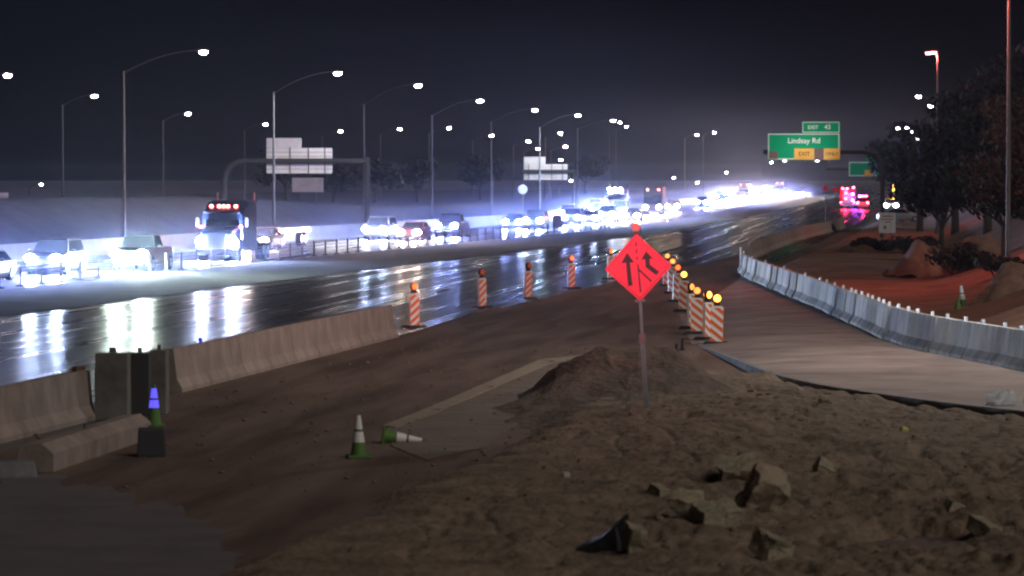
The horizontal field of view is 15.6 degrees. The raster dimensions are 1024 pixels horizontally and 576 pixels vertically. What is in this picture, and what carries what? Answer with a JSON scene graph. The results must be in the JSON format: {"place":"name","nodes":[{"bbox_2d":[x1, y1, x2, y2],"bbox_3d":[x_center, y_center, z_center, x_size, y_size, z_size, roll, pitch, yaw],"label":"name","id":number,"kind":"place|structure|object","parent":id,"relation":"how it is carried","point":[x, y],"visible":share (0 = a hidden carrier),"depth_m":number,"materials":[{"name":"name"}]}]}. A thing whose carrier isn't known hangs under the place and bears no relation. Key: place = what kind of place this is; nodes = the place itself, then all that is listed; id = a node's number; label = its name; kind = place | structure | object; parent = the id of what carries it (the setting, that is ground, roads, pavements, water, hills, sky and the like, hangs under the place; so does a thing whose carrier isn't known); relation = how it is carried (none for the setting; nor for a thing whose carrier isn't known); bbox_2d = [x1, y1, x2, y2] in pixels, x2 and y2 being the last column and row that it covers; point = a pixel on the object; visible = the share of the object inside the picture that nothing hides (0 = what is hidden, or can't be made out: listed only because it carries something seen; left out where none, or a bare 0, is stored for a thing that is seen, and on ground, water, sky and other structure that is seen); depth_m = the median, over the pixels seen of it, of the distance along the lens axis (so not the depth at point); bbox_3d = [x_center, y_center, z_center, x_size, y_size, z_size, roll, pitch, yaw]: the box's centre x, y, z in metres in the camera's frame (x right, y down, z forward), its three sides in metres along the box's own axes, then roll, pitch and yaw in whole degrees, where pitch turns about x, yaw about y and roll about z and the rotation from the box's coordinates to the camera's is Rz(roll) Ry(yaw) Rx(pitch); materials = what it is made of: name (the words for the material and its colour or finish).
{"place":"outdoors","nodes":[
{"label":"outdoors","id":0,"kind":"place"},
{"bbox_2d":[0,474,244,575],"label":"asphalt path","id":1,"kind":"structure","parent":0,"point":[56,528],"depth_m":49.89,"materials":[{"name":"asphalt"}]},
{"bbox_2d":[0,460,36,477],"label":"concrete block","id":2,"kind":"object","parent":1,"relation":"on","point":[17,468],"depth_m":59.49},
{"bbox_2d":[0,189,708,243],"bbox_3d":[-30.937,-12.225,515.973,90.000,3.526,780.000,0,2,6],"label":"berm terrain","id":3,"kind":"structure","parent":0,"point":[28,219],"depth_m":322.75,"materials":[{"name":"soil"}]},
{"bbox_2d":[122,48,208,236],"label":"street lamp","id":4,"kind":"object","parent":3,"relation":"on","point":[202,51],"visible":0.91,"depth_m":254.89,"materials":[{"name":"metal"}]},
{"bbox_2d":[250,149,311,200],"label":"tree","id":5,"kind":"object","parent":3,"relation":"on","point":[288,177],"visible":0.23,"depth_m":423.80,"materials":[{"name":"grey plant"}]},
{"bbox_2d":[221,138,369,222],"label":"sign gantry","id":6,"kind":"object","parent":3,"relation":"on","point":[292,155],"visible":0.93,"depth_m":313.32,"materials":[{"name":"metal"}]},
{"bbox_2d":[292,178,322,203],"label":"road sign","id":7,"kind":"object","parent":3,"relation":"on","point":[300,185],"visible":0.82,"depth_m":348.79,"materials":[{"name":"metal"}]},
{"bbox_2d":[272,70,342,226],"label":"street lamp","id":8,"kind":"object","parent":3,"relation":"on","point":[337,72],"visible":0.94,"depth_m":297.24,"materials":[{"name":"metal"}]},
{"bbox_2d":[303,164,370,202],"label":"tree","id":9,"kind":"object","parent":3,"relation":"on","point":[333,181],"visible":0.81,"depth_m":382.69,"materials":[{"name":"grey plant"}]},
{"bbox_2d":[342,158,409,202],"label":"tree","id":10,"kind":"object","parent":3,"relation":"on","point":[384,173],"visible":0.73,"depth_m":442.31,"materials":[{"name":"grey plant"}]},
{"bbox_2d":[362,83,422,222],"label":"street lamp","id":11,"kind":"object","parent":3,"relation":"on","point":[363,210],"visible":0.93,"depth_m":329.82,"materials":[{"name":"metal"}]},
{"bbox_2d":[397,158,438,201],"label":"tree","id":12,"kind":"object","parent":3,"relation":"on","point":[413,174],"visible":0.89,"depth_m":472.45,"materials":[{"name":"grey plant"}]},
{"bbox_2d":[455,154,507,199],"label":"tree","id":13,"kind":"object","parent":3,"relation":"on","point":[472,172],"visible":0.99,"depth_m":521.88,"materials":[{"name":"grey plant"}]},
{"bbox_2d":[522,157,575,203],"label":"sign gantry","id":14,"kind":"object","parent":3,"relation":"on","point":[530,171],"visible":0.91,"depth_m":456.72,"materials":[{"name":"metal"}]},
{"bbox_2d":[567,154,611,192],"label":"tree","id":15,"kind":"object","parent":3,"relation":"on","point":[587,167],"visible":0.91,"depth_m":701.12,"materials":[{"name":"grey plant"}]},
{"bbox_2d":[0,181,912,316],"bbox_3d":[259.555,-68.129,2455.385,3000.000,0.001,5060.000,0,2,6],"label":"ground","id":16,"kind":"structure","parent":0,"point":[88,188],"depth_m":1729.11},
{"bbox_2d":[0,187,805,261],"bbox_3d":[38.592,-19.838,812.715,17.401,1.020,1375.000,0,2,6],"label":"barrier wall","id":17,"kind":"structure","parent":16,"relation":"on","point":[20,251],"depth_m":281.58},
{"bbox_2d":[0,187,839,289],"bbox_3d":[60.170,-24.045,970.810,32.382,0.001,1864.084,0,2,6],"label":"oncoming carriageway","id":18,"kind":"structure","parent":16,"relation":"on","point":[218,261],"depth_m":254.54,"materials":[{"name":"asphalt"}]},
{"bbox_2d":[0,249,15,279],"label":"sedan car","id":19,"kind":"object","parent":18,"relation":"on","point":[6,261],"visible":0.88,"depth_m":173.07,"materials":[{"name":"black paint"}]},
{"bbox_2d":[25,238,86,274],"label":"suv car","id":20,"kind":"object","parent":18,"relation":"on","point":[54,250],"visible":0.94,"depth_m":183.65,"materials":[{"name":"black paint"}]},
{"bbox_2d":[111,234,173,270],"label":"pickup truck","id":21,"kind":"object","parent":18,"relation":"on","point":[137,245],"visible":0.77,"depth_m":190.81,"materials":[{"name":"grey paint"}]},
{"bbox_2d":[195,192,269,260],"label":"semi truck","id":22,"kind":"object","parent":18,"relation":"on","point":[229,224],"visible":0.95,"depth_m":214.84,"materials":[{"name":"blue paint"}]},
{"bbox_2d":[257,227,283,249],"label":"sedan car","id":23,"kind":"object","parent":18,"relation":"on","point":[273,236],"visible":0.38,"depth_m":246.49,"materials":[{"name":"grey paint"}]},
{"bbox_2d":[262,227,309,246],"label":"flatbed trailer","id":24,"kind":"object","parent":18,"relation":"on","point":[300,236],"visible":0.3,"depth_m":260.10,"materials":[{"name":"grey paint"}]},
{"bbox_2d":[0,218,609,288],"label":"cable barrier","id":25,"kind":"object","parent":18,"relation":"on","point":[98,264],"visible":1,"depth_m":213.40,"materials":[{"name":"grey metal"}]},
{"bbox_2d":[362,216,398,239],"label":"suv car","id":26,"kind":"object","parent":18,"relation":"on","point":[380,226],"visible":0.93,"depth_m":286.19,"materials":[{"name":"grey paint"}]},
{"bbox_2d":[397,221,431,240],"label":"sedan car","id":27,"kind":"object","parent":18,"relation":"on","point":[414,227],"visible":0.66,"depth_m":281.53,"materials":[{"name":"red paint"}]},
{"bbox_2d":[434,213,469,236],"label":"pickup truck","id":28,"kind":"object","parent":18,"relation":"on","point":[448,222],"visible":0.84,"depth_m":298.77,"materials":[{"name":"black paint"}]},
{"bbox_2d":[522,210,549,229],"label":"suv car","id":29,"kind":"object","parent":18,"relation":"on","point":[536,217],"visible":0.92,"depth_m":341.87,"materials":[{"name":"black paint"}]},
{"bbox_2d":[560,207,584,225],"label":"suv car","id":30,"kind":"object","parent":18,"relation":"on","point":[574,214],"visible":0.83,"depth_m":368.27,"materials":[{"name":"grey paint"}]},
{"bbox_2d":[604,184,628,204],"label":"semi truck","id":31,"kind":"object","parent":18,"relation":"on","point":[617,194],"visible":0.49,"depth_m":464.93,"materials":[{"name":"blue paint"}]},
{"bbox_2d":[643,187,665,214],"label":"box truck","id":32,"kind":"object","parent":18,"relation":"on","point":[654,199],"visible":1,"depth_m":471.25,"materials":[{"name":"grey paint"}]},
{"bbox_2d":[0,186,866,316],"bbox_3d":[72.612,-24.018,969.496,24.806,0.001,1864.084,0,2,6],"label":"median","id":33,"kind":"object","parent":16,"relation":"on","point":[23,300],"visible":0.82,"depth_m":197.75,"materials":[{"name":"concrete"}]},
{"bbox_2d":[0,187,892,452],"bbox_3d":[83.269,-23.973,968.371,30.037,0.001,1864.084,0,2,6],"label":"carriageway","id":34,"kind":"structure","parent":16,"relation":"on","point":[38,346],"depth_m":148.86,"materials":[{"name":"asphalt"}]},
{"bbox_2d":[0,366,94,443],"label":"concrete barrier","id":35,"kind":"object","parent":34,"relation":"on","point":[32,407],"visible":1,"depth_m":70.65,"materials":[{"name":"grey concrete"}]},
{"bbox_2d":[94,347,131,419],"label":"concrete block","id":36,"kind":"object","parent":34,"relation":"on","point":[112,396],"depth_m":73.83,"materials":[{"name":"grey concrete"}]},
{"bbox_2d":[166,335,245,391],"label":"concrete barrier","id":37,"kind":"object","parent":34,"relation":"on","point":[200,363],"visible":0.88,"depth_m":86.02,"materials":[{"name":"beige"}]},
{"bbox_2d":[236,325,297,375],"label":"concrete barrier","id":38,"kind":"object","parent":34,"relation":"on","point":[264,350],"visible":0.83,"depth_m":93.02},
{"bbox_2d":[286,316,342,362],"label":"concrete barrier","id":39,"kind":"object","parent":34,"relation":"on","point":[314,338],"visible":0.83,"depth_m":99.39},
{"bbox_2d":[331,304,398,350],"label":"concrete barrier","id":40,"kind":"object","parent":34,"relation":"on","point":[363,327],"visible":0.83,"depth_m":107.01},
{"bbox_2d":[400,283,427,327],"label":"vertical panel","id":41,"kind":"object","parent":34,"relation":"on","point":[414,311],"visible":1,"depth_m":118.20,"materials":[{"name":"orange plastic"}]},
{"bbox_2d":[0,197,848,357],"bbox_3d":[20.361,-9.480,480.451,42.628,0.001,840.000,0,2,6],"label":"road markings","id":42,"kind":"object","parent":34,"relation":"on","point":[354,273],"visible":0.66,"depth_m":169.83,"materials":[{"name":"paint"}]},
{"bbox_2d":[470,269,493,308],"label":"vertical panel","id":43,"kind":"object","parent":34,"relation":"on","point":[481,286],"visible":1,"depth_m":135.97,"materials":[{"name":"orange plastic"}]},
{"bbox_2d":[516,263,538,299],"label":"vertical panel","id":44,"kind":"object","parent":34,"relation":"on","point":[528,277],"visible":1,"depth_m":146.11,"materials":[{"name":"orange plastic"}]},
{"bbox_2d":[840,187,855,208],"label":"fire engine","id":45,"kind":"object","parent":34,"relation":"on","point":[847,197],"visible":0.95,"depth_m":566.91,"materials":[{"name":"red paint"}]},
{"bbox_2d":[763,121,884,237],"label":"exit sign gantry","id":46,"kind":"object","parent":16,"relation":"on","point":[817,140],"visible":1,"depth_m":288.91,"materials":[{"name":"green"}]},
{"bbox_2d":[826,155,910,212],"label":"exit sign gantry","id":47,"kind":"object","parent":16,"relation":"on","point":[857,169],"visible":0.36,"depth_m":417.99,"materials":[{"name":"metal"}]},
{"bbox_2d":[386,360,568,459],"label":"dirt path","id":48,"kind":"structure","parent":0,"point":[441,430],"depth_m":72.21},
{"bbox_2d":[381,425,422,442],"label":"traffic cone","id":49,"kind":"object","parent":48,"relation":"on","point":[389,436],"visible":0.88,"depth_m":67.36,"materials":[{"name":"plastic"}]},
{"bbox_2d":[0,255,965,565],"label":"work zone pavement","id":50,"kind":"structure","parent":0,"point":[260,515],"depth_m":74.81,"materials":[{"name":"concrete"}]},
{"bbox_2d":[17,413,150,471],"bbox_3d":[-7.350,2.615,64.692,0.610,0.530,7.863,0,2,6],"label":"fallen barrier","id":51,"kind":"object","parent":50,"relation":"on","point":[67,449],"visible":0.92,"depth_m":63.33,"materials":[{"name":"concrete"}]},
{"bbox_2d":[131,347,151,416],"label":"concrete block","id":52,"kind":"object","parent":50,"relation":"on","point":[141,374],"depth_m":74.66,"materials":[{"name":"grey"}]},
{"bbox_2d":[137,425,165,456],"bbox_3d":[-6.207,2.627,64.265,0.497,0.530,0.596,0,2,-5],"label":"concrete block","id":53,"kind":"object","parent":50,"relation":"on","point":[151,441],"depth_m":63.98,"materials":[{"name":"grey"}]},
{"bbox_2d":[148,384,165,426],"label":"traffic cone","id":54,"kind":"object","parent":53,"relation":"on","point":[154,418],"visible":0.8,"depth_m":71.44,"materials":[{"name":"plastic"}]},
{"bbox_2d":[150,344,169,413],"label":"concrete block","id":55,"kind":"object","parent":50,"relation":"on","point":[160,368],"depth_m":75.51,"materials":[{"name":"grey concrete"}]},
{"bbox_2d":[345,414,371,458],"bbox_3d":[-2.624,2.522,63.762,0.400,0.750,0.400,0,2,-11],"label":"traffic cone","id":56,"kind":"object","parent":50,"relation":"on","point":[358,449],"visible":1,"depth_m":63.68,"materials":[{"name":"plastic"}]},
{"bbox_2d":[384,355,579,427],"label":"concrete path edge","id":57,"kind":"object","parent":50,"relation":"on","point":[482,388],"visible":0.89,"depth_m":83.11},
{"bbox_2d":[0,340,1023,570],"bbox_3d":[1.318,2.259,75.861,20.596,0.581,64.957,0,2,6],"label":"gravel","id":58,"kind":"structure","parent":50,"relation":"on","point":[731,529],"depth_m":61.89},
{"bbox_2d":[493,345,732,434],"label":"dirt pile","id":59,"kind":"object","parent":50,"relation":"on","point":[569,387],"visible":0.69,"depth_m":77.86,"materials":[{"name":"soil"}]},
{"bbox_2d":[673,271,688,311],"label":"vertical panel","id":60,"kind":"object","parent":50,"relation":"on","point":[683,290],"visible":0.84,"depth_m":132.76,"materials":[{"name":"orange plastic"}]},
{"bbox_2d":[702,294,727,344],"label":"vertical panel","id":61,"kind":"object","parent":50,"relation":"on","point":[716,322],"visible":0.96,"depth_m":106.54,"materials":[{"name":"orange plastic"}]},
{"bbox_2d":[0,0,1023,180],"label":"sky","id":62,"kind":"structure","parent":0,"point":[742,71],"materials":[{"name":"black"}]},
{"bbox_2d":[219,370,1023,575],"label":"dirt bank terrain","id":63,"kind":"structure","parent":0,"point":[393,532],"depth_m":52.59,"materials":[{"name":"soil"}]},
{"bbox_2d":[575,513,628,552],"bbox_3d":[1.065,2.989,45.489,0.700,0.460,0.700,0,2,6],"label":"plastic sheet","id":64,"kind":"object","parent":63,"relation":"on","point":[610,539],"visible":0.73,"depth_m":45.17,"materials":[{"name":"black"}]},
{"bbox_2d":[620,520,647,553],"bbox_3d":[1.463,3.079,44.757,0.236,0.558,0.438,7,12,-11],"label":"concrete chunk","id":65,"kind":"object","parent":63,"relation":"on","point":[634,538],"visible":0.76,"depth_m":44.57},
{"bbox_2d":[605,222,670,407],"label":"merge sign","id":66,"kind":"object","parent":63,"relation":"on","point":[637,267],"visible":0.95,"depth_m":71.34,"materials":[{"name":"red"}]},
{"bbox_2d":[665,487,703,523],"bbox_3d":[2.258,2.898,49.130,0.415,0.418,0.563,7,15,17],"label":"concrete chunk","id":67,"kind":"object","parent":63,"relation":"on","point":[680,503],"visible":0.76,"depth_m":48.91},
{"bbox_2d":[692,499,743,526],"bbox_3d":[2.691,3.005,48.776,0.642,0.377,0.562,-1,16,-17],"label":"concrete chunk","id":68,"kind":"object","parent":63,"relation":"on","point":[720,512],"visible":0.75,"depth_m":48.60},
{"bbox_2d":[716,454,759,480],"bbox_3d":[3.384,2.743,55.364,0.688,0.395,0.713,-3,22,-1],"label":"concrete chunk","id":69,"kind":"object","parent":63,"relation":"on","point":[734,467],"visible":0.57,"depth_m":55.23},
{"bbox_2d":[738,464,792,512],"bbox_3d":[3.431,2.854,50.981,0.540,0.716,0.712,24,23,-11],"label":"concrete chunk","id":70,"kind":"object","parent":63,"relation":"on","point":[765,488],"visible":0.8,"depth_m":50.70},
{"bbox_2d":[747,528,795,560],"bbox_3d":[3.092,3.100,44.555,0.360,0.336,0.462,21,5,-38],"label":"concrete chunk","id":71,"kind":"object","parent":63,"relation":"on","point":[764,545],"visible":0.96,"depth_m":44.45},
{"bbox_2d":[811,455,835,474],"bbox_3d":[4.716,2.751,56.459,0.310,0.270,0.452,29,16,-6],"label":"concrete chunk","id":72,"kind":"object","parent":63,"relation":"on","point":[823,465],"visible":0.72,"depth_m":56.33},
{"bbox_2d":[966,515,1003,536],"bbox_3d":[6.214,3.165,49.100,0.285,0.237,0.444,6,20,-45],"label":"concrete chunk","id":73,"kind":"object","parent":63,"relation":"on","point":[976,526],"visible":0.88,"depth_m":49.01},
{"bbox_2d":[679,276,1023,409],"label":"ramp road","id":74,"kind":"structure","parent":0,"point":[767,328],"depth_m":95.78,"materials":[{"name":"concrete"}]},
{"bbox_2d":[683,287,702,333],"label":"vertical panel","id":75,"kind":"object","parent":74,"relation":"on","point":[697,314],"visible":0.88,"depth_m":113.79,"materials":[{"name":"orange plastic"}]},
{"bbox_2d":[693,291,712,339],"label":"vertical panel","id":76,"kind":"object","parent":74,"relation":"on","point":[707,304],"visible":0.84,"depth_m":109.66,"materials":[{"name":"orange plastic"}]},
{"bbox_2d":[832,285,849,318],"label":"concrete barrier","id":77,"kind":"object","parent":74,"relation":"on","point":[838,310],"visible":0.68,"depth_m":121.45,"materials":[{"name":"white"}]},
{"bbox_2d":[840,288,858,322],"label":"concrete barrier","id":78,"kind":"object","parent":74,"relation":"on","point":[847,315],"visible":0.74,"depth_m":117.48,"materials":[{"name":"white"}]},
{"bbox_2d":[697,344,1023,416],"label":"kerb","id":79,"kind":"structure","parent":74,"relation":"on","point":[900,399],"depth_m":78.41,"materials":[{"name":"concrete"}]},
{"bbox_2d":[850,291,870,327],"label":"concrete barrier","id":80,"kind":"object","parent":74,"relation":"on","point":[857,319],"visible":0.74,"depth_m":114.12,"materials":[{"name":"white"}]},
{"bbox_2d":[860,295,881,332],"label":"concrete barrier","id":81,"kind":"object","parent":74,"relation":"on","point":[868,324],"visible":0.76,"depth_m":110.28,"materials":[{"name":"white"}]},
{"bbox_2d":[871,299,894,338],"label":"concrete barrier","id":82,"kind":"object","parent":74,"relation":"on","point":[880,329],"visible":0.77,"depth_m":105.97,"materials":[{"name":"white"}]},
{"bbox_2d":[884,304,915,344],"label":"concrete barrier","id":83,"kind":"object","parent":74,"relation":"on","point":[896,333],"visible":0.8,"depth_m":102.65,"materials":[{"name":"white"}]},
{"bbox_2d":[902,308,940,351],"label":"concrete barrier","id":84,"kind":"object","parent":74,"relation":"on","point":[921,330],"visible":0.87,"depth_m":98.70,"materials":[{"name":"white"}]},
{"bbox_2d":[930,314,971,358],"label":"concrete barrier","id":85,"kind":"object","parent":74,"relation":"on","point":[952,337],"visible":0.87,"depth_m":95.00,"materials":[{"name":"white"}]},
{"bbox_2d":[964,319,1017,366],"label":"concrete barrier","id":86,"kind":"object","parent":74,"relation":"on","point":[988,343],"visible":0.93,"depth_m":91.34,"materials":[{"name":"white"}]},
{"bbox_2d":[986,388,1021,404],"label":"plastic bag","id":87,"kind":"object","parent":74,"relation":"on","point":[1002,396],"visible":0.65,"depth_m":74.61,"materials":[{"name":"white"}]},
{"bbox_2d":[1002,325,1023,371],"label":"concrete barrier","id":88,"kind":"object","parent":74,"relation":"on","point":[1014,359],"visible":1,"depth_m":88.62,"materials":[{"name":"white"}]},
{"bbox_2d":[780,202,1023,328],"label":"hillside terrain","id":89,"kind":"structure","parent":0,"point":[865,271],"depth_m":169.54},
{"bbox_2d":[850,236,895,250],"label":"shrub","id":90,"kind":"object","parent":89,"relation":"on","point":[875,244],"visible":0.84,"depth_m":238.25,"materials":[{"name":"plant"}]},
{"bbox_2d":[879,213,895,241],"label":"road sign","id":91,"kind":"object","parent":89,"relation":"on","point":[887,222],"visible":0.85,"depth_m":248.71,"materials":[{"name":"grey metal"}]},
{"bbox_2d":[864,138,916,221],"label":"tree","id":92,"kind":"object","parent":89,"relation":"on","point":[881,148],"visible":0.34,"depth_m":395.95,"materials":[{"name":"plant"}]},
{"bbox_2d":[884,235,939,253],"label":"shrub","id":93,"kind":"object","parent":89,"relation":"on","point":[903,245],"visible":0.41,"depth_m":213.18,"materials":[{"name":"green plant"}]},
{"bbox_2d":[885,118,944,230],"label":"tree","id":94,"kind":"object","parent":89,"relation":"on","point":[900,164],"visible":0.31,"depth_m":326.78,"materials":[{"name":"green plant"}]},
{"bbox_2d":[882,239,955,277],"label":"dirt pile","id":95,"kind":"object","parent":89,"relation":"on","point":[914,263],"visible":0.62,"depth_m":175.08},
{"bbox_2d":[887,159,973,249],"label":"tree","id":96,"kind":"object","parent":89,"relation":"on","point":[936,194],"visible":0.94,"depth_m":227.63,"materials":[{"name":"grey plant"}]},
{"bbox_2d":[905,98,988,234],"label":"tree","id":97,"kind":"object","parent":89,"relation":"on","point":[934,153],"visible":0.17,"depth_m":267.36,"materials":[{"name":"green plant"}]},
{"bbox_2d":[923,241,995,275],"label":"shrub","id":98,"kind":"object","parent":89,"relation":"on","point":[960,256],"visible":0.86,"depth_m":166.57,"materials":[{"name":"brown plant"}]},
{"bbox_2d":[924,68,999,214],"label":"tree","id":99,"kind":"object","parent":89,"relation":"on","point":[956,92],"visible":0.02,"depth_m":327.10,"materials":[{"name":"green plant"}]},
{"bbox_2d":[945,234,1000,269],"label":"dirt pile","id":100,"kind":"object","parent":89,"relation":"on","point":[989,243],"visible":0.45,"depth_m":174.97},
{"bbox_2d":[925,89,1023,234],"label":"tree","id":101,"kind":"object","parent":89,"relation":"on","point":[967,141],"visible":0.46,"depth_m":232.42,"materials":[{"name":"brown plant"}]},
{"bbox_2d":[953,150,1023,255],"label":"tree","id":102,"kind":"object","parent":89,"relation":"on","point":[986,191],"visible":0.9,"depth_m":167.71,"materials":[{"name":"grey plant"}]},
{"bbox_2d":[959,40,1023,174],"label":"tree","id":103,"kind":"object","parent":89,"relation":"on","point":[985,84],"visible":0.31,"depth_m":285.68,"materials":[{"name":"green plant"}]},
{"bbox_2d":[967,261,1023,306],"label":"dirt pile","id":104,"kind":"object","parent":89,"relation":"on","point":[1008,279],"visible":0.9,"depth_m":127.81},
{"bbox_2d":[974,254,1023,276],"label":"shrub","id":105,"kind":"object","parent":89,"relation":"on","point":[987,263],"visible":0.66,"depth_m":148.34,"materials":[{"name":"green plant"}]},
{"bbox_2d":[979,88,1023,181],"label":"tree","id":106,"kind":"object","parent":89,"relation":"on","point":[997,130],"visible":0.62,"depth_m":187.61,"materials":[{"name":"green plant"}]},
{"bbox_2d":[1005,0,1010,257],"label":"street lamp","id":107,"kind":"object","parent":89,"relation":"on","point":[1008,189],"visible":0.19,"depth_m":156.51,"materials":[{"name":"metal"}]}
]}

